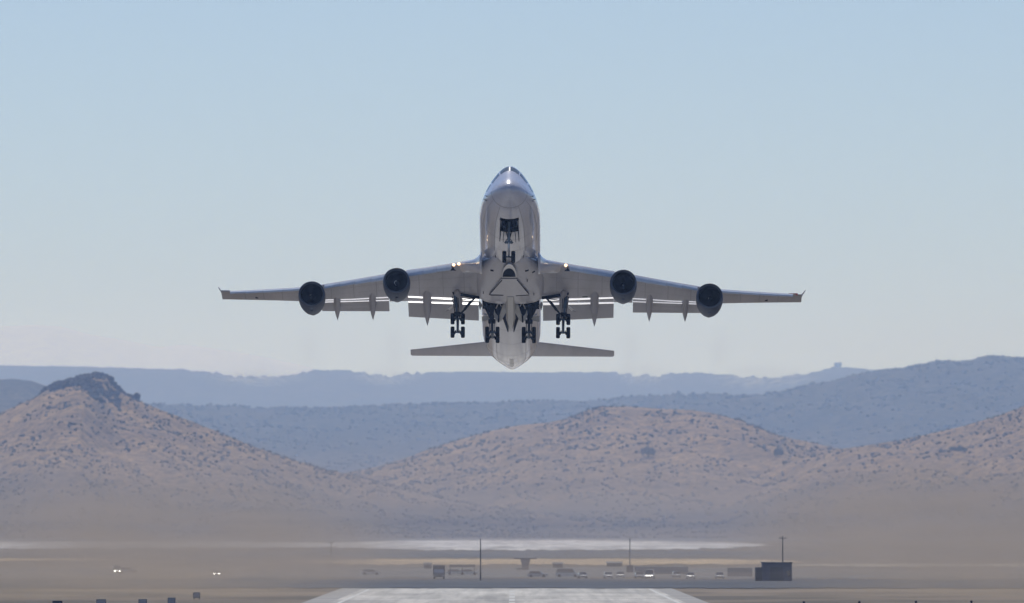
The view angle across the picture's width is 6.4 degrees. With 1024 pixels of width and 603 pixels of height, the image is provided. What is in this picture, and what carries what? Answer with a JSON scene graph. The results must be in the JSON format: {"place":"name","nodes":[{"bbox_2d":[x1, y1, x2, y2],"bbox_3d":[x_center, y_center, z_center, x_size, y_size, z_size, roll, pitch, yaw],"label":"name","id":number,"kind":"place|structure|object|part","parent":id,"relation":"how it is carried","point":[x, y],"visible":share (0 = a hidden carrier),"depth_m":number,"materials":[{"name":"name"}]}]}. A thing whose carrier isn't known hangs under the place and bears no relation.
{"place":"outdoors","nodes":[
{"label":"outdoors","id":0,"kind":"place"},
{"bbox_2d":[0,379,45,412],"bbox_3d":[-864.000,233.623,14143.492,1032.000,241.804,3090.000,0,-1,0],"label":"mountain","id":1,"kind":"structure","parent":0,"point":[14,392],"depth_m":14284.53,"materials":[{"name":"blue stone"}]},
{"bbox_2d":[0,558,143,560],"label":"dry grass","id":2,"kind":"structure","parent":0,"point":[29,559],"depth_m":3033.43,"materials":[{"name":"beige plant"}]},
{"bbox_2d":[0,325,317,376],"bbox_3d":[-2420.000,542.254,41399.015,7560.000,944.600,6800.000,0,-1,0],"label":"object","id":3,"kind":"structure","parent":0,"point":[36,345],"depth_m":42321.83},
{"bbox_2d":[0,378,748,538],"bbox_3d":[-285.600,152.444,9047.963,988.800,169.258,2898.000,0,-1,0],"label":"butte hill","id":4,"kind":"structure","parent":0,"point":[64,475],"depth_m":8603.24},
{"bbox_2d":[37,371,139,406],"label":"rock cap","id":5,"kind":"object","parent":4,"relation":"on","point":[85,381],"visible":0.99,"depth_m":9181.99,"materials":[{"name":"stone"}]},
{"bbox_2d":[134,393,140,399],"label":"rock outcrop","id":6,"kind":"object","parent":4,"relation":"on","point":[137,395],"visible":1,"depth_m":9285.23,"materials":[{"name":"stone"}]},
{"bbox_2d":[0,376,750,537],"bbox_3d":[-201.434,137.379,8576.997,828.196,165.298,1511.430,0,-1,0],"label":"shrubs on butte","id":7,"kind":"object","parent":4,"relation":"on","point":[355,532],"visible":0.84,"depth_m":8542.93,"materials":[{"name":"green plant"}]},
{"bbox_2d":[0,365,873,407],"bbox_3d":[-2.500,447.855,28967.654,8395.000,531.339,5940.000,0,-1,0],"label":"ridge","id":8,"kind":"structure","parent":0,"point":[324,388],"depth_m":29353.13,"materials":[{"name":"blue stone"}]},
{"bbox_2d":[834,361,841,366],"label":"radome","id":9,"kind":"object","parent":8,"relation":"on","point":[837,363],"visible":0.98,"depth_m":30093.89,"materials":[{"name":"white"}]},
{"bbox_2d":[218,166,805,369],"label":"aircraft","id":10,"kind":"object","parent":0,"point":[510,276],"visible":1,"depth_m":1000.18,"materials":[{"name":"paint"}]},
{"bbox_2d":[0,541,1023,602],"bbox_3d":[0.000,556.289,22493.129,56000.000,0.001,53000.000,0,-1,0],"label":"ground","id":11,"kind":"structure","parent":0,"point":[708,595],"depth_m":2495.43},
{"bbox_2d":[96,599,105,602],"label":"runway board","id":12,"kind":"object","parent":11,"relation":"on","point":[100,600],"visible":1,"depth_m":1274.58,"materials":[{"name":"paint"}]},
{"bbox_2d":[138,599,146,602],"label":"runway board","id":13,"kind":"object","parent":11,"relation":"on","point":[142,600],"visible":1,"depth_m":1282.81,"materials":[{"name":"paint"}]},
{"bbox_2d":[0,541,324,548],"bbox_3d":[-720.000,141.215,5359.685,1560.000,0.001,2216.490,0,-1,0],"label":"playa","id":14,"kind":"structure","parent":11,"relation":"attached to","point":[69,544],"depth_m":5386.51,"materials":[{"name":"beige sand"}]},
{"bbox_2d":[168,598,175,602],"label":"runway board","id":15,"kind":"object","parent":11,"relation":"on","point":[171,600],"visible":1,"depth_m":1291.14,"materials":[{"name":"paint"}]},
{"bbox_2d":[193,592,199,599],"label":"runway board","id":16,"kind":"object","parent":11,"relation":"on","point":[196,594],"visible":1,"depth_m":1420.31,"materials":[{"name":"paint"}]},
{"bbox_2d":[303,588,707,602],"bbox_3d":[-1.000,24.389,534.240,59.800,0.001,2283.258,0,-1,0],"label":"runway shoulder","id":17,"kind":"object","parent":11,"relation":"attached to","point":[332,596],"visible":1,"depth_m":1541.43},
{"bbox_2d":[330,588,684,602],"bbox_3d":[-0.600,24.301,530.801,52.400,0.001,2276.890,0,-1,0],"label":"runway","id":18,"kind":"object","parent":11,"relation":"on","point":[480,595],"visible":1,"depth_m":1476.28,"materials":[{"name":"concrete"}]},
{"bbox_2d":[337,589,679,602],"bbox_3d":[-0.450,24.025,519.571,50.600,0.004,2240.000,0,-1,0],"label":"runway marking","id":19,"kind":"object","parent":18,"relation":"on","point":[509,596],"visible":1,"depth_m":1475.50,"materials":[{"name":"paint"}]},
{"bbox_2d":[0,578,1023,587],"bbox_3d":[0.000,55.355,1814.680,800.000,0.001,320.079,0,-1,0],"label":"dark verge","id":20,"kind":"structure","parent":11,"relation":"attached to","point":[512,583],"depth_m":1797.53,"materials":[{"name":"brown soil"}]},
{"bbox_2d":[433,565,444,578],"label":"box truck","id":21,"kind":"object","parent":20,"relation":"on","point":[438,570],"visible":0.92,"depth_m":1949.40,"materials":[{"name":"paint"}]},
{"bbox_2d":[480,539,480,580],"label":"lamp pole","id":22,"kind":"object","parent":20,"relation":"on","point":[480,559],"visible":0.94,"depth_m":1893.91,"materials":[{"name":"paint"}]},
{"bbox_2d":[755,562,792,580],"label":"dark shed","id":23,"kind":"structure","parent":20,"relation":"on","point":[773,571],"depth_m":1876.09,"materials":[{"name":"paint"}]},
{"bbox_2d":[770,567,782,580],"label":"roller door","id":24,"kind":"structure","parent":23,"relation":"in","point":[776,573],"depth_m":1875.86,"materials":[{"name":"paint"}]},
{"bbox_2d":[0,567,1023,578],"bbox_3d":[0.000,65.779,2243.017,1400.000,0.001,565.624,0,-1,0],"label":"apron","id":25,"kind":"object","parent":11,"relation":"attached to","point":[505,572],"visible":0.88,"depth_m":2223.22,"materials":[{"name":"grey asphalt"}]},
{"bbox_2d":[112,565,120,572],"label":"parked van","id":26,"kind":"object","parent":25,"relation":"on","point":[116,568],"visible":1,"depth_m":2183.69,"materials":[{"name":"white paint"}]},
{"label":"window","id":27,"kind":"part","parent":26,"relation":"part of","materials":[{"name":"grey glass"}]},
{"bbox_2d":[121,567,137,572],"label":"parked car","id":28,"kind":"object","parent":25,"relation":"on","point":[126,569],"visible":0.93,"depth_m":2208.83,"materials":[{"name":"silver metal"}]},
{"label":"window","id":29,"kind":"part","parent":28,"relation":"part of","materials":[{"name":"grey glass"}]},
{"bbox_2d":[212,570,220,575],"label":"parked car","id":30,"kind":"object","parent":25,"relation":"on","point":[216,572],"visible":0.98,"depth_m":2070.32,"materials":[{"name":"white paint"}]},
{"bbox_2d":[361,569,379,574],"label":"parked car","id":31,"kind":"object","parent":25,"relation":"on","point":[367,571],"visible":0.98,"depth_m":2114.74,"materials":[{"name":"white paint"}]},
{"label":"window","id":32,"kind":"part","parent":31,"relation":"part of","materials":[{"name":"grey glass"}]},
{"bbox_2d":[423,562,431,568],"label":"hut","id":33,"kind":"object","parent":25,"relation":"on","point":[427,565],"visible":1,"depth_m":2425.25,"materials":[{"name":"paint"}]},
{"bbox_2d":[446,569,459,574],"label":"parked car","id":34,"kind":"object","parent":25,"relation":"on","point":[455,571],"visible":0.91,"depth_m":2114.79,"materials":[{"name":"white paint"}]},
{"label":"window","id":35,"kind":"part","parent":34,"relation":"part of","materials":[{"name":"grey glass"}]},
{"bbox_2d":[450,564,474,574],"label":"open shelter","id":36,"kind":"object","parent":25,"relation":"on","point":[462,565],"visible":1,"depth_m":2091.18,"materials":[{"name":"paint"}]},
{"bbox_2d":[459,569,477,574],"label":"parked car","id":37,"kind":"object","parent":25,"relation":"on","point":[467,571],"visible":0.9,"depth_m":2114.75,"materials":[{"name":"white paint"}]},
{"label":"window","id":38,"kind":"part","parent":37,"relation":"part of","materials":[{"name":"grey glass"}]},
{"bbox_2d":[514,558,536,569],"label":"canopy","id":39,"kind":"object","parent":25,"relation":"on","point":[525,562],"visible":1,"depth_m":2366.96,"materials":[{"name":"metal"}]},
{"bbox_2d":[527,571,547,576],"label":"parked car","id":40,"kind":"object","parent":25,"relation":"on","point":[534,573],"visible":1,"depth_m":2028.47,"materials":[{"name":"silver metal"}]},
{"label":"window","id":41,"kind":"part","parent":40,"relation":"part of","materials":[{"name":"grey glass"}]},
{"bbox_2d":[552,562,563,567],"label":"hut","id":42,"kind":"object","parent":25,"relation":"on","point":[557,564],"visible":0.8,"depth_m":2455.18,"materials":[{"name":"paint"}]},
{"bbox_2d":[555,568,577,576],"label":"parked van","id":43,"kind":"object","parent":25,"relation":"on","point":[560,572],"visible":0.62,"depth_m":2028.39,"materials":[{"name":"white paint"}]},
{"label":"window","id":44,"kind":"part","parent":43,"relation":"part of","materials":[{"name":"grey glass"}]},
{"bbox_2d":[577,572,587,577],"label":"parked car","id":45,"kind":"object","parent":25,"relation":"on","point":[581,574],"visible":0.98,"depth_m":1987.55,"materials":[{"name":"silver metal"}]},
{"bbox_2d":[603,572,612,577],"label":"parked car","id":46,"kind":"object","parent":25,"relation":"on","point":[607,574],"visible":1,"depth_m":1987.48,"materials":[{"name":"white paint"}]},
{"bbox_2d":[615,571,624,577],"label":"parked car","id":47,"kind":"object","parent":25,"relation":"on","point":[620,574],"visible":1,"depth_m":2007.10,"materials":[{"name":"white paint"}]},
{"bbox_2d":[626,543,632,571],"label":"lamp pole","id":48,"kind":"object","parent":25,"relation":"on","point":[629,567],"visible":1,"depth_m":2233.99,"materials":[{"name":"metal"}]},
{"bbox_2d":[635,567,687,573],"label":"container","id":49,"kind":"object","parent":25,"relation":"on","point":[667,570],"visible":0.74,"depth_m":2138.35,"materials":[{"name":"metal"}]},
{"bbox_2d":[672,571,681,577],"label":"parked car","id":50,"kind":"object","parent":25,"relation":"on","point":[676,574],"visible":1,"depth_m":2007.67,"materials":[{"name":"silver metal"}]},
{"bbox_2d":[727,568,751,576],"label":"container","id":51,"kind":"object","parent":25,"relation":"on","point":[739,571],"visible":1,"depth_m":2050.16,"materials":[{"name":"metal"}]},
{"bbox_2d":[0,551,1023,558],"bbox_3d":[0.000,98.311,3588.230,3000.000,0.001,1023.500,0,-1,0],"label":"scrub strip","id":52,"kind":"object","parent":11,"relation":"attached to","point":[551,554],"visible":0.99,"depth_m":3562.62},
{"bbox_2d":[292,540,766,550],"bbox_3d":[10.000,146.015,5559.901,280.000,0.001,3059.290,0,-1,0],"label":"playa bed","id":53,"kind":"object","parent":11,"relation":"attached to","point":[523,545],"visible":0.99,"depth_m":5101.73,"materials":[{"name":"beige sand"}]},
{"bbox_2d":[293,558,801,564],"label":"dry grass strip","id":54,"kind":"object","parent":11,"relation":"attached to","point":[539,561],"visible":0.87,"depth_m":2867.37,"materials":[{"name":"beige plant"}]},
{"bbox_2d":[606,562,622,566],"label":"hut","id":55,"kind":"object","parent":11,"relation":"on","point":[614,564],"visible":1,"depth_m":2549.63,"materials":[{"name":"paint"}]},
{"bbox_2d":[634,572,643,577],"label":"parked car","id":56,"kind":"object","parent":11,"relation":"on","point":[638,574],"visible":1,"depth_m":1987.49,"materials":[{"name":"silver metal"}]},
{"bbox_2d":[644,569,654,578],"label":"parked van","id":57,"kind":"object","parent":11,"relation":"on","point":[649,573],"visible":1,"depth_m":1967.27,"materials":[{"name":"white paint"}]},
{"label":"window","id":58,"kind":"part","parent":57,"relation":"part of","materials":[{"name":"grey glass"}]},
{"bbox_2d":[686,572,695,578],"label":"parked car","id":59,"kind":"object","parent":11,"relation":"on","point":[690,575],"visible":1,"depth_m":1967.32,"materials":[{"name":"white paint"}]},
{"bbox_2d":[715,572,724,578],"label":"parked car","id":60,"kind":"object","parent":11,"relation":"on","point":[719,575],"visible":1,"depth_m":1967.30,"materials":[{"name":"silver metal"}]},
{"bbox_2d":[792,563,1023,566],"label":"sand strip","id":61,"kind":"object","parent":11,"relation":"attached to","point":[934,564],"visible":0.93,"depth_m":2573.02,"materials":[{"name":"beige sand"}]},
{"bbox_2d":[0,537,1023,540],"bbox_3d":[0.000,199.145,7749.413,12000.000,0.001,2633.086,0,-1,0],"label":"dark scrub ground","id":62,"kind":"structure","parent":0,"point":[623,539],"depth_m":7271.50,"materials":[{"name":"brown soil"}]},
{"bbox_2d":[0,0,1023,377],"label":"sky","id":63,"kind":"structure","parent":0,"point":[865,158],"materials":[{"name":"blue"}]},
{"bbox_2d":[149,354,1023,472],"bbox_3d":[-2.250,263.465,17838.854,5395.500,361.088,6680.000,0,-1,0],"label":"ridge","id":64,"kind":"structure","parent":0,"point":[824,425],"depth_m":17884.07,"materials":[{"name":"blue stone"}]},
{"bbox_2d":[344,406,838,522],"bbox_3d":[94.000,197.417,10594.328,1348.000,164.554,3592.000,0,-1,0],"label":"hill","id":65,"kind":"structure","parent":0,"point":[728,493],"depth_m":10213.26,"materials":[{"name":"brown soil"}]},
{"bbox_2d":[347,405,844,522],"bbox_3d":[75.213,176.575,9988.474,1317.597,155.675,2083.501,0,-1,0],"label":"shrubs on centre hill","id":66,"kind":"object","parent":65,"relation":"on","point":[571,496],"visible":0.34,"depth_m":10253.90,"materials":[{"name":"green plant"}]},
{"bbox_2d":[640,446,655,457],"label":"desert tree","id":67,"kind":"object","parent":65,"relation":"on","point":[646,451],"visible":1,"depth_m":10230.15,"materials":[{"name":"green plant"}]},
{"bbox_2d":[773,448,783,455],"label":"desert tree","id":68,"kind":"object","parent":65,"relation":"on","point":[778,451],"visible":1,"depth_m":10266.56,"materials":[{"name":"green plant"}]},
{"bbox_2d":[711,406,1023,536],"bbox_3d":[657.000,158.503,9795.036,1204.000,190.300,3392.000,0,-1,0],"label":"hill","id":69,"kind":"structure","parent":0,"point":[956,493],"depth_m":9421.84,"materials":[{"name":"brown soil"}]},
{"bbox_2d":[709,407,1023,536],"bbox_3d":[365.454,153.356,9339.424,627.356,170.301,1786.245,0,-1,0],"label":"shrubs on right hill","id":70,"kind":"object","parent":69,"relation":"on","point":[796,519],"visible":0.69,"depth_m":9353.43,"materials":[{"name":"green plant"}]},
{"bbox_2d":[950,447,966,450],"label":"desert tree","id":71,"kind":"object","parent":69,"relation":"on","point":[958,448],"visible":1,"depth_m":9696.49,"materials":[{"name":"green plant"}]}
]}

